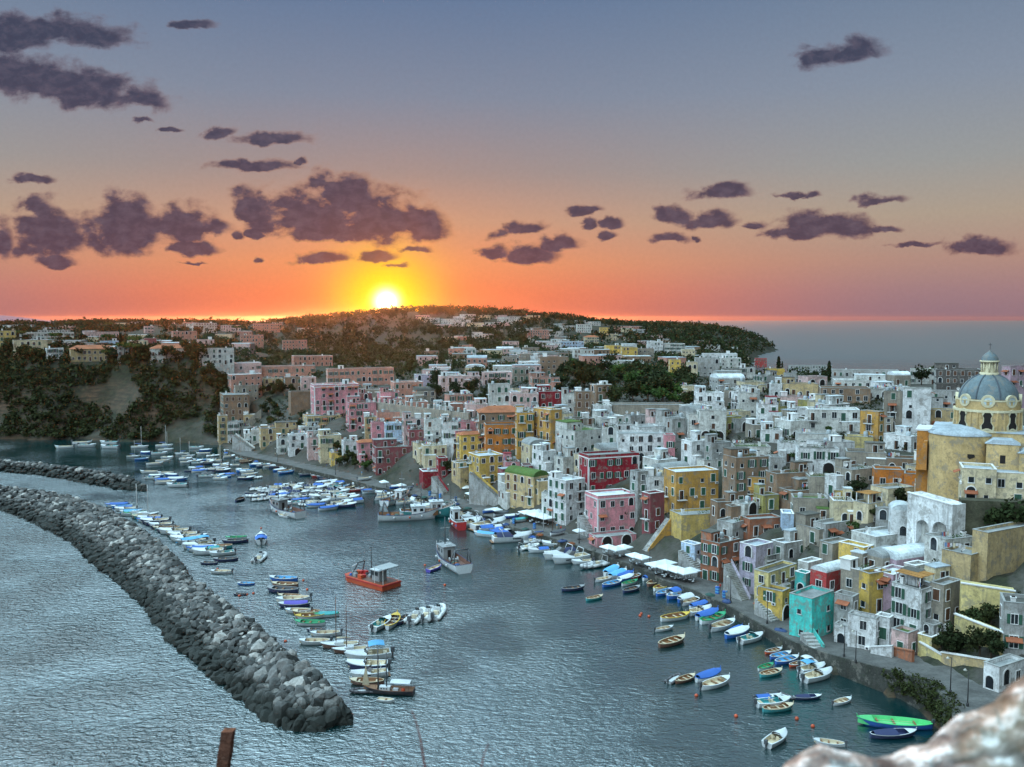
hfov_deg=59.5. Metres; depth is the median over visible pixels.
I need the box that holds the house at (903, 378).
[886,371,910,385]
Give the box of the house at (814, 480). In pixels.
[805,464,828,493]
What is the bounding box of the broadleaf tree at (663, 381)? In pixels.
[649,372,673,392]
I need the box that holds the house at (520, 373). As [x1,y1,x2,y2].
[512,366,534,381]
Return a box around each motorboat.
[77,443,95,446]
[100,439,119,443]
[100,443,120,448]
[114,505,137,510]
[137,514,162,517]
[140,516,171,523]
[144,475,159,479]
[148,521,173,524]
[150,451,167,454]
[159,526,191,534]
[160,455,173,458]
[166,481,188,486]
[167,530,199,535]
[170,533,202,541]
[178,457,192,459]
[181,535,215,548]
[187,459,202,461]
[188,445,203,448]
[188,465,203,469]
[191,546,226,554]
[197,474,213,477]
[209,548,235,556]
[212,463,229,466]
[212,476,227,479]
[215,468,230,471]
[222,454,234,457]
[226,463,240,466]
[236,475,253,479]
[239,469,254,472]
[255,531,266,544]
[272,483,289,485]
[288,499,305,504]
[303,485,326,489]
[311,482,333,485]
[315,489,332,492]
[326,484,342,487]
[328,499,352,503]
[333,501,356,507]
[334,494,359,499]
[341,497,364,502]
[344,639,394,658]
[346,657,391,669]
[368,614,390,631]
[375,492,392,496]
[410,496,426,503]
[460,517,480,527]
[476,523,503,530]
[527,546,550,552]
[542,540,556,545]
[571,558,594,564]
[665,586,681,595]
[686,604,711,615]
[736,631,762,644]
[752,692,781,699]
[753,694,790,708]
[761,727,786,748]
[797,655,817,665]
[797,659,825,673]
[799,666,831,683]
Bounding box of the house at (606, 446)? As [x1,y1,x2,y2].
[594,442,617,450]
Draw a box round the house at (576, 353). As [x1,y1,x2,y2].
[572,349,593,357]
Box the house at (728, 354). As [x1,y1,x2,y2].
[702,351,736,357]
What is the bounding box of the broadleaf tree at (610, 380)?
[605,375,619,384]
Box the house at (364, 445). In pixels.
[356,439,371,467]
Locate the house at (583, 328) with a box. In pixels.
[576,324,591,332]
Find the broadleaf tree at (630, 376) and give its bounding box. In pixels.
[623,370,644,382]
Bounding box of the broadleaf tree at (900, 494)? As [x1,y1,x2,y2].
[893,487,907,501]
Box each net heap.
[705,593,714,596]
[722,598,730,603]
[774,628,786,631]
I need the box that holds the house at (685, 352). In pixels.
[681,349,694,356]
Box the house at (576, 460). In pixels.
[574,446,583,472]
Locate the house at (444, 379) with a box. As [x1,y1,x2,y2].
[438,372,464,391]
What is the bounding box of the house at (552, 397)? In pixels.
[537,384,560,406]
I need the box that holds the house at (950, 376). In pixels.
[934,362,980,389]
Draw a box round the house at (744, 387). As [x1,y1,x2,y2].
[731,384,757,408]
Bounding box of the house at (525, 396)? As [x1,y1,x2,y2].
[509,387,538,407]
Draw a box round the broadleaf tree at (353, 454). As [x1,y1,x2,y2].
[348,451,356,458]
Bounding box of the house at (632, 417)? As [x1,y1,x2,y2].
[624,411,644,423]
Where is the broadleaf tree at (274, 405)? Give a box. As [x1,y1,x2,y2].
[271,403,278,409]
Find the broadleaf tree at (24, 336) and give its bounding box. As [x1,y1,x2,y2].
[21,334,32,339]
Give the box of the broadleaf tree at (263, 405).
[259,400,269,408]
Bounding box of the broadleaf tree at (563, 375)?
[550,365,570,382]
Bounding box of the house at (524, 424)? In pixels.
[512,404,533,458]
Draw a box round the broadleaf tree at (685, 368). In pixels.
[674,366,690,376]
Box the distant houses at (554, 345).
[3,314,748,383]
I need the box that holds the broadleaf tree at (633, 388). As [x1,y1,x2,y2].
[621,381,640,401]
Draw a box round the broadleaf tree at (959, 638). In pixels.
[938,621,969,652]
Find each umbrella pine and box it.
[16,330,26,336]
[48,332,62,338]
[100,334,115,339]
[100,349,111,362]
[116,342,132,353]
[122,343,139,356]
[127,336,143,342]
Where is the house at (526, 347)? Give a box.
[522,345,538,351]
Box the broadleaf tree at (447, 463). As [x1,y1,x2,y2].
[443,460,450,468]
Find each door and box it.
[527,424,531,430]
[528,488,531,496]
[554,512,557,521]
[578,492,581,500]
[641,484,644,493]
[644,509,647,518]
[644,521,648,531]
[679,490,683,499]
[702,569,707,579]
[712,505,714,515]
[714,533,717,541]
[730,494,734,500]
[753,526,758,536]
[756,429,760,437]
[765,433,769,441]
[768,499,773,509]
[775,546,780,558]
[781,571,785,582]
[786,453,790,462]
[799,464,803,471]
[810,412,814,420]
[810,518,814,526]
[810,531,814,543]
[820,510,825,517]
[828,484,833,495]
[841,413,845,420]
[845,492,850,500]
[849,514,852,522]
[867,414,871,422]
[868,559,874,566]
[872,445,877,451]
[872,494,875,502]
[876,598,881,612]
[886,424,890,431]
[894,440,898,449]
[903,441,907,450]
[908,623,916,628]
[940,571,945,577]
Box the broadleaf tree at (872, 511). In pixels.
[869,506,877,514]
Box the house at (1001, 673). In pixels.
[983,653,1023,692]
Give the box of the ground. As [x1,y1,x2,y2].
[0,311,1023,730]
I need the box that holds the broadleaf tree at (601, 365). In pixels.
[597,356,612,373]
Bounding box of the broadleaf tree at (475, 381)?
[469,377,480,384]
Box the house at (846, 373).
[831,368,898,383]
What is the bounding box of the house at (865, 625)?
[847,609,879,649]
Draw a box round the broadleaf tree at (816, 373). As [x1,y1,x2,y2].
[812,370,823,375]
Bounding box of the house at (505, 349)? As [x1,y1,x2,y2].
[496,346,513,355]
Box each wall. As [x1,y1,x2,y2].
[225,449,955,728]
[373,398,470,419]
[870,645,893,657]
[893,646,914,661]
[919,641,941,660]
[940,651,989,667]
[954,613,1003,655]
[959,497,1023,534]
[959,580,1015,612]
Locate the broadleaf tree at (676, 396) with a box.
[672,394,683,401]
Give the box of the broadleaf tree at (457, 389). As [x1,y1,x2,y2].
[449,381,465,392]
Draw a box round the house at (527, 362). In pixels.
[518,361,537,363]
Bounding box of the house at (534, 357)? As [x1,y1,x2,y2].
[530,353,537,359]
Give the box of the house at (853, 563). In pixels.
[839,549,874,592]
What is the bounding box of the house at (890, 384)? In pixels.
[870,381,907,397]
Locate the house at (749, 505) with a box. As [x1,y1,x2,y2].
[731,496,758,514]
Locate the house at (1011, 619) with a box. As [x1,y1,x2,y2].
[999,580,1023,655]
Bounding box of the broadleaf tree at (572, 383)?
[565,379,579,392]
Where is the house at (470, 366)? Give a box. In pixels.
[465,364,484,371]
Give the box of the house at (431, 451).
[421,441,446,467]
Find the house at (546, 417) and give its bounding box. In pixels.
[533,400,561,449]
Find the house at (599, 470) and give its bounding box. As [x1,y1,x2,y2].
[578,450,639,489]
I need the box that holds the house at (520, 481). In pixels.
[505,465,547,508]
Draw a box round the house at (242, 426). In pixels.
[240,421,249,437]
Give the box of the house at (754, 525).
[740,513,779,539]
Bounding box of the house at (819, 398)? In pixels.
[807,393,830,405]
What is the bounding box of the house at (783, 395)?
[777,391,807,405]
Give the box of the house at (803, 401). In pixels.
[798,393,815,406]
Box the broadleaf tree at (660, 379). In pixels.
[650,376,672,390]
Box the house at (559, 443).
[552,428,561,451]
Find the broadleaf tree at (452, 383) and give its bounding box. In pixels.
[449,381,458,392]
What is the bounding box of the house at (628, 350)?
[620,347,637,354]
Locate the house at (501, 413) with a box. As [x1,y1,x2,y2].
[474,405,514,447]
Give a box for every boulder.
[225,674,232,687]
[230,679,236,686]
[230,686,237,693]
[232,694,242,699]
[234,673,243,682]
[237,682,244,693]
[244,665,257,682]
[244,686,255,700]
[245,696,251,707]
[248,703,257,711]
[251,691,257,703]
[253,666,266,682]
[255,688,263,703]
[255,704,262,712]
[256,664,266,669]
[256,706,268,717]
[257,674,267,683]
[259,709,271,722]
[261,691,265,703]
[263,651,273,662]
[264,691,271,702]
[264,702,272,707]
[265,664,279,683]
[266,663,273,672]
[267,692,277,701]
[268,711,272,723]
[269,677,279,689]
[272,696,282,710]
[273,700,288,724]
[275,652,287,659]
[275,691,287,699]
[275,718,281,726]
[276,658,293,671]
[278,652,290,660]
[279,684,286,689]
[280,663,294,676]
[280,676,286,683]
[282,717,289,729]
[284,695,295,700]
[286,685,294,691]
[286,707,299,719]
[287,649,296,655]
[287,655,298,661]
[287,671,299,681]
[287,721,293,729]
[289,675,309,686]
[290,697,298,704]
[292,716,304,731]
[293,692,305,697]
[294,663,307,671]
[294,685,304,694]
[295,677,304,686]
[296,697,307,708]
[297,706,303,713]
[300,659,310,666]
[300,721,307,731]
[302,667,322,678]
[303,676,310,684]
[303,705,319,719]
[304,671,311,676]
[304,684,310,693]
[305,725,317,731]
[309,715,325,730]
[310,669,321,679]
[310,675,319,681]
[310,681,319,689]
[310,698,323,706]
[311,687,320,691]
[313,689,324,699]
[313,707,324,716]
[318,679,330,685]
[318,726,326,731]
[323,696,339,710]
[324,686,333,691]
[324,690,337,699]
[325,707,341,726]
[336,707,353,725]
[340,702,346,717]
[346,708,350,714]
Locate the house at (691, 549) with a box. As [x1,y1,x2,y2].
[681,540,700,560]
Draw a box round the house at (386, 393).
[379,386,399,403]
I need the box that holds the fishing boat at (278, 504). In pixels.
[269,482,306,518]
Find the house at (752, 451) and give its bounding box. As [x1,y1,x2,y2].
[722,449,756,476]
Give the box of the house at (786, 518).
[780,509,793,530]
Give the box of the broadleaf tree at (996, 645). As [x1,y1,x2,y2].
[976,629,1006,658]
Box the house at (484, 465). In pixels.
[466,449,502,485]
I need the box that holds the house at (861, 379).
[832,373,886,386]
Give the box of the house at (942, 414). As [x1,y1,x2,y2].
[930,407,952,423]
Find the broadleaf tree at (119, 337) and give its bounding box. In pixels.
[111,335,123,341]
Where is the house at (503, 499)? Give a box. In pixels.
[497,473,509,509]
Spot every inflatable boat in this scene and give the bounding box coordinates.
[205,454,219,456]
[245,492,267,497]
[248,485,266,490]
[250,496,270,500]
[250,551,267,562]
[258,487,280,492]
[287,490,309,496]
[330,492,355,495]
[349,685,379,693]
[403,607,424,624]
[415,605,434,623]
[425,603,446,620]
[517,542,539,549]
[521,536,542,543]
[580,555,609,568]
[664,673,680,683]
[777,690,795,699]
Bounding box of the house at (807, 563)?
[798,556,821,570]
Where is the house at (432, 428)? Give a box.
[424,413,441,442]
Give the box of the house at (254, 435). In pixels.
[251,424,266,444]
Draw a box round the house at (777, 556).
[764,553,779,564]
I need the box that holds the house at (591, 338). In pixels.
[583,335,598,344]
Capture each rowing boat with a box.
[55,444,74,448]
[71,440,91,443]
[105,502,129,506]
[111,504,132,508]
[119,509,142,512]
[131,513,157,518]
[135,457,148,459]
[136,516,161,521]
[140,451,152,453]
[140,469,159,473]
[144,520,170,525]
[145,461,162,464]
[148,473,164,476]
[149,523,175,528]
[152,525,179,530]
[153,478,176,483]
[154,459,169,461]
[154,478,169,480]
[157,470,175,473]
[164,472,178,475]
[168,476,187,480]
[174,536,198,543]
[177,537,208,541]
[186,545,213,551]
[191,469,207,472]
[191,545,219,550]
[196,451,210,454]
[199,462,213,464]
[199,560,217,564]
[210,568,233,573]
[212,556,237,561]
[217,544,231,548]
[221,538,247,543]
[224,472,236,475]
[225,535,246,538]
[233,592,246,595]
[234,494,244,501]
[237,582,254,584]
[240,472,257,475]
[245,490,265,493]
[266,584,298,592]
[268,491,290,495]
[269,575,297,581]
[271,580,298,586]
[275,592,311,601]
[277,592,301,595]
[277,600,309,607]
[278,470,292,473]
[285,606,312,612]
[291,486,314,489]
[291,496,310,500]
[292,609,319,613]
[294,491,316,494]
[294,612,323,618]
[294,618,324,625]
[298,473,310,475]
[298,636,332,644]
[305,503,324,507]
[306,627,324,631]
[309,628,342,636]
[313,611,338,616]
[318,504,338,510]
[326,495,348,499]
[349,487,363,491]
[349,676,383,685]
[356,476,371,480]
[362,489,375,493]
[373,494,393,499]
[384,610,399,629]
[390,483,404,488]
[393,612,412,625]
[394,500,413,504]
[399,485,413,489]
[473,529,494,536]
[483,507,495,512]
[489,529,507,534]
[493,509,508,516]
[503,513,519,518]
[511,517,527,522]
[550,528,565,535]
[561,584,584,590]
[586,594,602,600]
[593,575,612,581]
[602,579,621,587]
[603,564,618,575]
[608,568,626,579]
[616,569,633,578]
[617,571,633,581]
[621,577,637,585]
[623,585,639,592]
[630,573,640,579]
[642,575,647,580]
[647,579,656,586]
[653,584,666,590]
[654,625,672,631]
[656,587,671,596]
[658,632,684,647]
[660,610,689,621]
[667,591,687,599]
[675,673,694,683]
[677,592,694,602]
[680,596,699,605]
[689,599,707,608]
[695,605,718,620]
[695,665,720,682]
[698,672,729,690]
[699,609,725,624]
[708,615,734,631]
[724,623,748,638]
[757,662,773,670]
[759,667,781,677]
[762,700,793,712]
[765,647,781,653]
[770,650,790,659]
[775,653,798,664]
[789,660,804,666]
[793,693,821,699]
[813,737,847,747]
[831,696,851,705]
[856,713,934,729]
[869,727,916,738]
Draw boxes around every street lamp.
[763,595,767,623]
[840,625,844,656]
[851,630,856,662]
[946,657,951,691]
[963,668,968,706]
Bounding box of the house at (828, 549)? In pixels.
[819,536,846,562]
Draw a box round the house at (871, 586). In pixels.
[858,567,891,613]
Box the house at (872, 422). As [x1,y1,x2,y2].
[860,409,887,440]
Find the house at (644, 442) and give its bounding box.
[616,430,662,465]
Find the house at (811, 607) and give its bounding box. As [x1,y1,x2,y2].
[789,585,833,636]
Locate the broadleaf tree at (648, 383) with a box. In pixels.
[645,376,654,394]
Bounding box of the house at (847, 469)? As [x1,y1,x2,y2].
[834,456,871,486]
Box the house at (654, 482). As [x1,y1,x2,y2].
[644,466,663,490]
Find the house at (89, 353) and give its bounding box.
[69,345,114,361]
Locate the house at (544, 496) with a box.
[541,491,551,513]
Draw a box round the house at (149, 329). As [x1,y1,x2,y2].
[144,325,153,332]
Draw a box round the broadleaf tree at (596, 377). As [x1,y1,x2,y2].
[587,371,609,383]
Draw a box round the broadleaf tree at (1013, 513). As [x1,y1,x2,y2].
[995,495,1023,523]
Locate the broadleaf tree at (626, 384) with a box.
[623,382,638,399]
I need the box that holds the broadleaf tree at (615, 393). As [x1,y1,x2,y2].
[602,385,628,401]
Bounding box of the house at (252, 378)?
[227,370,261,397]
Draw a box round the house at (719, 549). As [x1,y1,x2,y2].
[700,528,739,582]
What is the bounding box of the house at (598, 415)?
[592,409,623,426]
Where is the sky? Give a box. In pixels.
[0,0,1023,320]
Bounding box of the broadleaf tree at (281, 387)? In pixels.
[277,384,287,391]
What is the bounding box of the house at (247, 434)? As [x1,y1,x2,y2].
[243,429,250,443]
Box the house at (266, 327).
[253,323,281,332]
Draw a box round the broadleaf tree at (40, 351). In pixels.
[36,349,45,355]
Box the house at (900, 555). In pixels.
[882,542,924,565]
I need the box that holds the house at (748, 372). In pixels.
[739,364,754,378]
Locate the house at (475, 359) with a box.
[467,355,486,367]
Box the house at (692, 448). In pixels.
[681,430,704,465]
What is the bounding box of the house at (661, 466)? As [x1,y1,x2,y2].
[651,461,689,475]
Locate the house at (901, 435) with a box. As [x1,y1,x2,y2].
[883,425,916,451]
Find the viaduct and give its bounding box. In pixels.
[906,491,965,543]
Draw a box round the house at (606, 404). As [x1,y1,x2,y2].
[591,400,611,416]
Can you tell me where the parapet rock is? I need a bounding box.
[783,676,1023,766]
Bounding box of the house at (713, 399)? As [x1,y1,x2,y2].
[694,385,724,408]
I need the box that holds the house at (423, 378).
[414,371,431,385]
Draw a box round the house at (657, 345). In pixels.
[646,339,662,352]
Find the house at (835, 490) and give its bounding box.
[834,479,853,498]
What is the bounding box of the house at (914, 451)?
[913,449,916,462]
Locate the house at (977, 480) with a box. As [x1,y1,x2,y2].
[953,462,996,500]
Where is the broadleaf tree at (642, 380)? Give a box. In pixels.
[634,372,651,384]
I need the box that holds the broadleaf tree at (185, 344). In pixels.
[179,339,193,351]
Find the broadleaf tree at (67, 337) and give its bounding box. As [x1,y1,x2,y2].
[64,335,74,339]
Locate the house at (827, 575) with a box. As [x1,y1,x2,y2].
[810,560,840,591]
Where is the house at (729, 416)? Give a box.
[726,412,741,435]
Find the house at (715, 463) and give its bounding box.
[696,458,721,468]
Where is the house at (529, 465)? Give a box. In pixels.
[521,463,532,467]
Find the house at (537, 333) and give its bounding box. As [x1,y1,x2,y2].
[527,329,548,338]
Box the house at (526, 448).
[521,437,545,462]
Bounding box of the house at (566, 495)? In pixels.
[548,470,585,525]
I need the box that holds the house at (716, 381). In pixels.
[709,373,744,391]
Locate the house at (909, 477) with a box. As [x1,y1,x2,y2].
[904,470,915,487]
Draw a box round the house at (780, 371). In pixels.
[765,366,784,375]
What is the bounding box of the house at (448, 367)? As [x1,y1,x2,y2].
[432,366,450,371]
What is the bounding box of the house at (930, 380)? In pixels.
[910,367,933,383]
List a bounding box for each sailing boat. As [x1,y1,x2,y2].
[121,488,147,515]
[126,444,139,457]
[131,439,148,447]
[132,486,158,517]
[155,428,172,446]
[158,436,173,450]
[182,447,194,457]
[208,447,227,469]
[320,597,358,648]
[332,616,366,653]
[530,502,544,538]
[544,506,563,530]
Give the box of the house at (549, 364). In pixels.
[538,353,567,375]
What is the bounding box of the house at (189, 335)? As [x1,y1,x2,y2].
[171,331,196,340]
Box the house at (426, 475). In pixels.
[419,468,451,488]
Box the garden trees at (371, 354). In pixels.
[0,332,905,385]
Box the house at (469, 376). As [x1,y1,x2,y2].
[464,372,479,388]
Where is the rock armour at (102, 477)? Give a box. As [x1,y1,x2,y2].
[0,459,146,490]
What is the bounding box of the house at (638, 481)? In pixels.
[630,469,647,521]
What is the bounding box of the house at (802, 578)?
[794,569,809,590]
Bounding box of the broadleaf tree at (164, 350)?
[158,345,172,357]
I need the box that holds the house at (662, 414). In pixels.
[655,408,686,431]
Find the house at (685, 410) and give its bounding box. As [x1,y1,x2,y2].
[678,405,709,415]
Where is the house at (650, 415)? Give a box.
[645,408,655,423]
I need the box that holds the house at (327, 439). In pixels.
[317,428,342,463]
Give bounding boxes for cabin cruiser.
[266,493,286,498]
[267,490,284,494]
[279,489,293,493]
[281,485,299,489]
[291,488,309,494]
[295,484,310,487]
[308,497,330,503]
[309,490,330,498]
[325,486,344,490]
[328,487,349,492]
[349,663,390,676]
[461,510,475,517]
[467,515,505,530]
[489,528,531,542]
[543,543,578,559]
[552,546,591,563]
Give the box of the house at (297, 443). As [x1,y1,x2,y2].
[287,430,306,456]
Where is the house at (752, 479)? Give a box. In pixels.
[747,470,766,498]
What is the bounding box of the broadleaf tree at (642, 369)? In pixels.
[632,366,647,381]
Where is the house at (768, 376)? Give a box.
[753,370,779,387]
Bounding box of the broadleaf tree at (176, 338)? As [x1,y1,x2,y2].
[171,336,182,341]
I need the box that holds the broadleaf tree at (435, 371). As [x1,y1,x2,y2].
[428,367,440,383]
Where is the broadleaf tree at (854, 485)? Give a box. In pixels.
[846,480,859,491]
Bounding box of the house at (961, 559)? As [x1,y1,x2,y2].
[941,540,977,581]
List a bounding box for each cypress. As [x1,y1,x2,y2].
[776,356,780,367]
[826,360,831,381]
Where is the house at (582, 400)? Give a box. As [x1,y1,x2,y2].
[574,387,590,416]
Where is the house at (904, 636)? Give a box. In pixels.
[891,624,918,654]
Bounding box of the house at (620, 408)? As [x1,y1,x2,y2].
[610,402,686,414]
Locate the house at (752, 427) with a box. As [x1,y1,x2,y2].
[745,418,771,439]
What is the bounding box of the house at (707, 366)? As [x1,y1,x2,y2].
[694,356,719,375]
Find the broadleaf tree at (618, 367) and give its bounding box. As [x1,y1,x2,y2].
[611,361,626,372]
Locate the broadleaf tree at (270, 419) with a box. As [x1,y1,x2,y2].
[266,415,276,423]
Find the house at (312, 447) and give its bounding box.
[306,430,317,460]
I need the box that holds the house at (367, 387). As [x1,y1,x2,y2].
[363,384,379,399]
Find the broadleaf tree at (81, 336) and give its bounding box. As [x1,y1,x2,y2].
[74,334,85,339]
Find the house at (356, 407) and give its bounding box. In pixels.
[345,395,375,431]
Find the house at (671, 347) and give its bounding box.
[663,342,684,353]
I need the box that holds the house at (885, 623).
[875,611,893,644]
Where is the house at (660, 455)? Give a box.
[642,447,677,469]
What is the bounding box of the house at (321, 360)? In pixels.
[291,354,332,365]
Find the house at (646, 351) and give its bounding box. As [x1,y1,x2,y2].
[638,346,653,357]
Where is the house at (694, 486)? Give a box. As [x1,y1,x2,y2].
[664,465,718,513]
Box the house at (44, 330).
[38,329,69,331]
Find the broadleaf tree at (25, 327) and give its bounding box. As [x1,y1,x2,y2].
[16,325,30,330]
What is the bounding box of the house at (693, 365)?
[686,360,697,374]
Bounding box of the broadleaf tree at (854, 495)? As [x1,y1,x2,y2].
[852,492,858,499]
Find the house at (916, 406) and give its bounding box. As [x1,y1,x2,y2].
[902,387,934,432]
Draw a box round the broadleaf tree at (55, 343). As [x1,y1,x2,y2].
[47,337,64,347]
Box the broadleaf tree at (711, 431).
[708,430,719,436]
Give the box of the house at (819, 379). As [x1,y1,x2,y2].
[798,373,826,385]
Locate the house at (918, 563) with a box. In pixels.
[904,560,929,568]
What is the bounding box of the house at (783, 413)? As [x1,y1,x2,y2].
[773,407,804,427]
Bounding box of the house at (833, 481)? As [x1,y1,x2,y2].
[824,473,844,502]
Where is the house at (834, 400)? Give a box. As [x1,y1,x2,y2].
[816,395,849,406]
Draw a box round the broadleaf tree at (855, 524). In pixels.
[846,521,859,529]
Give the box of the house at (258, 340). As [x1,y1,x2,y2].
[240,334,263,348]
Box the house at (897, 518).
[888,500,907,544]
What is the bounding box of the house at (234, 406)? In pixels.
[220,390,248,420]
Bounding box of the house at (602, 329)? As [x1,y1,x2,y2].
[599,327,608,333]
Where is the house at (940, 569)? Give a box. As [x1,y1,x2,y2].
[924,562,950,581]
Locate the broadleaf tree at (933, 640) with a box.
[931,631,948,650]
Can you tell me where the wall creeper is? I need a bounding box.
[881,667,964,726]
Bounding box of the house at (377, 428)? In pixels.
[370,418,384,438]
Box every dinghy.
[278,513,289,517]
[376,697,393,702]
[425,564,440,572]
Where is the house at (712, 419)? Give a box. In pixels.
[695,406,727,439]
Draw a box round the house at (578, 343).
[559,340,583,347]
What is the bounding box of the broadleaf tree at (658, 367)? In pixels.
[652,363,666,371]
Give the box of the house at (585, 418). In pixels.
[564,412,593,426]
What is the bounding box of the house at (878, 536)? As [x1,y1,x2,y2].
[851,526,897,547]
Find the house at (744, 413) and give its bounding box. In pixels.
[725,406,750,416]
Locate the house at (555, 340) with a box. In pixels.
[551,339,565,341]
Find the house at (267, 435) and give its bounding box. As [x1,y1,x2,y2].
[259,420,298,449]
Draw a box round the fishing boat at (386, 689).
[355,646,414,695]
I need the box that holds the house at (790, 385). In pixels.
[780,376,817,395]
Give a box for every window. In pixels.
[321,438,326,443]
[327,438,333,442]
[357,404,362,408]
[386,433,392,437]
[387,425,392,429]
[444,433,449,437]
[458,396,463,400]
[494,428,500,433]
[498,415,504,419]
[502,429,508,433]
[502,439,508,443]
[509,438,514,443]
[512,395,516,401]
[518,432,525,437]
[527,414,533,420]
[548,498,552,506]
[549,479,552,486]
[555,480,558,488]
[560,502,563,509]
[569,482,573,489]
[589,460,596,466]
[591,472,595,479]
[600,500,605,507]
[606,471,612,477]
[607,426,613,434]
[607,460,613,465]
[610,501,614,506]
[614,472,620,477]
[615,458,621,464]
[624,470,628,476]
[628,497,633,505]
[630,512,634,518]
[632,455,637,463]
[638,446,642,451]
[639,452,644,460]
[647,445,651,451]
[648,434,652,441]
[654,480,658,485]
[655,520,658,528]
[656,508,659,515]
[666,441,674,447]
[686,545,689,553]
[690,488,694,495]
[700,500,704,507]
[700,555,709,564]
[701,487,705,495]
[701,543,708,551]
[709,544,718,554]
[710,571,718,580]
[711,473,715,481]
[711,556,717,567]
[720,508,724,516]
[721,546,727,554]
[733,542,737,551]
[737,472,745,479]
[737,483,745,490]
[742,561,751,571]
[743,577,750,586]
[744,545,751,557]
[748,459,756,467]
[758,471,765,476]
[758,574,763,583]
[760,459,768,466]
[763,590,774,602]
[771,574,774,583]
[774,433,778,439]
[782,491,787,499]
[783,428,788,435]
[788,548,793,557]
[790,567,794,577]
[790,579,794,589]
[797,582,803,589]
[801,452,809,458]
[814,451,824,459]
[815,579,821,586]
[822,543,827,554]
[828,452,838,459]
[828,531,834,536]
[830,580,834,589]
[832,412,836,418]
[836,632,843,642]
[840,605,846,610]
[841,513,846,520]
[845,471,850,480]
[846,578,852,587]
[852,412,857,418]
[854,600,857,609]
[856,510,862,520]
[858,635,865,645]
[859,620,866,630]
[860,600,864,608]
[866,424,870,430]
[877,579,883,589]
[879,509,886,519]
[879,626,886,640]
[880,478,885,483]
[891,393,895,399]
[891,586,904,598]
[891,601,905,615]
[893,616,903,626]
[897,640,903,647]
[899,525,906,535]
[905,410,912,418]
[907,390,911,397]
[908,607,919,619]
[911,641,915,651]
[923,624,929,633]
[925,590,931,602]
[926,607,931,617]
[929,536,937,550]
[932,588,939,601]
[933,613,938,620]
[935,410,941,417]
[945,589,950,601]
[945,607,949,620]
[958,408,967,425]
[960,394,970,405]
[965,485,975,497]
[967,454,974,458]
[968,477,974,483]
[980,410,993,431]
[981,395,994,407]
[984,675,994,689]
[985,478,991,484]
[997,479,1004,487]
[999,603,1001,618]
[1000,455,1005,463]
[1002,668,1010,685]
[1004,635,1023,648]
[1005,395,1016,407]
[1006,410,1017,430]
[1007,613,1022,624]
[1014,494,1021,498]
[1015,669,1020,680]
[1016,482,1022,488]
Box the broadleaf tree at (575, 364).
[565,359,581,378]
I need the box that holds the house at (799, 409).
[787,401,805,415]
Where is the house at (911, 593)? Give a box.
[891,566,948,631]
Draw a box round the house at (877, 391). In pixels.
[854,384,885,399]
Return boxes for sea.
[0,321,1023,766]
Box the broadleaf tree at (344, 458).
[338,453,349,463]
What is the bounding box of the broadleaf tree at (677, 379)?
[672,375,683,382]
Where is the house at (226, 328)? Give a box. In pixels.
[221,325,240,331]
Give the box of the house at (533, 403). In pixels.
[524,401,538,410]
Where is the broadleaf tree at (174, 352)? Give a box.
[167,345,181,361]
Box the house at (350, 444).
[341,435,356,463]
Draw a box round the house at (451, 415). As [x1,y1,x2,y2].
[439,410,462,419]
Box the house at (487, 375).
[481,369,511,384]
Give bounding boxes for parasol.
[490,507,502,517]
[518,510,534,514]
[526,512,544,516]
[536,515,554,519]
[572,528,585,539]
[599,544,613,556]
[609,546,626,558]
[618,544,633,556]
[625,552,639,564]
[634,554,651,566]
[644,561,664,574]
[657,563,674,576]
[658,559,677,572]
[668,566,682,579]
[678,568,697,581]
[687,567,701,580]
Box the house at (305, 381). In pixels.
[300,375,315,389]
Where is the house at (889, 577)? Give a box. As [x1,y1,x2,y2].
[874,564,903,611]
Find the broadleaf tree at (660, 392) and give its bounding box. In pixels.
[651,386,674,401]
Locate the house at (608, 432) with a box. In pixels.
[602,418,618,442]
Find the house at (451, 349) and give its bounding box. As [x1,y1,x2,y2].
[448,346,464,355]
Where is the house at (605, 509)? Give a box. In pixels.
[585,488,635,531]
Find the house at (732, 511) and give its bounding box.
[725,504,739,518]
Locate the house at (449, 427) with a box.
[441,414,457,460]
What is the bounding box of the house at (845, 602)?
[833,589,859,635]
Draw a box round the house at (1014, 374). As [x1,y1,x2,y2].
[1001,365,1023,408]
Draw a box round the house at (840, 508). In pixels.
[829,486,853,529]
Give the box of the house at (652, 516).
[640,490,663,533]
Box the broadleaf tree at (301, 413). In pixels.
[298,409,305,420]
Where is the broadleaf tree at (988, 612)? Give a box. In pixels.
[979,602,999,625]
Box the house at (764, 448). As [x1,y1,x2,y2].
[731,439,770,455]
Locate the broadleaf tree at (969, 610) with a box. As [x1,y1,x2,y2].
[953,608,975,617]
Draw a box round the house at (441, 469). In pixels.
[436,455,447,478]
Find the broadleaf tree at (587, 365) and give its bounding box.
[574,364,592,373]
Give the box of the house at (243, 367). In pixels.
[234,360,261,373]
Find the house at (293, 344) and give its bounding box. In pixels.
[282,340,306,349]
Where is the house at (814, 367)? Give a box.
[788,365,831,377]
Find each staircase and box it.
[232,433,254,450]
[244,409,260,425]
[431,473,448,494]
[469,469,497,505]
[577,512,592,536]
[642,518,670,550]
[678,550,700,576]
[723,559,750,600]
[754,599,779,621]
[800,628,824,647]
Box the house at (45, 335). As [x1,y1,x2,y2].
[19,332,73,338]
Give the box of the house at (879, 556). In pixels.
[865,545,890,566]
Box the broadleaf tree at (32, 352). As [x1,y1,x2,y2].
[29,347,39,357]
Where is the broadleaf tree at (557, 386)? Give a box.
[554,383,566,389]
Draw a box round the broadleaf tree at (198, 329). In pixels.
[193,326,202,334]
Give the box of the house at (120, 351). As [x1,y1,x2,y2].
[117,342,128,362]
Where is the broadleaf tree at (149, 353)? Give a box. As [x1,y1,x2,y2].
[146,351,156,357]
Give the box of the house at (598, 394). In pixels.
[590,381,611,403]

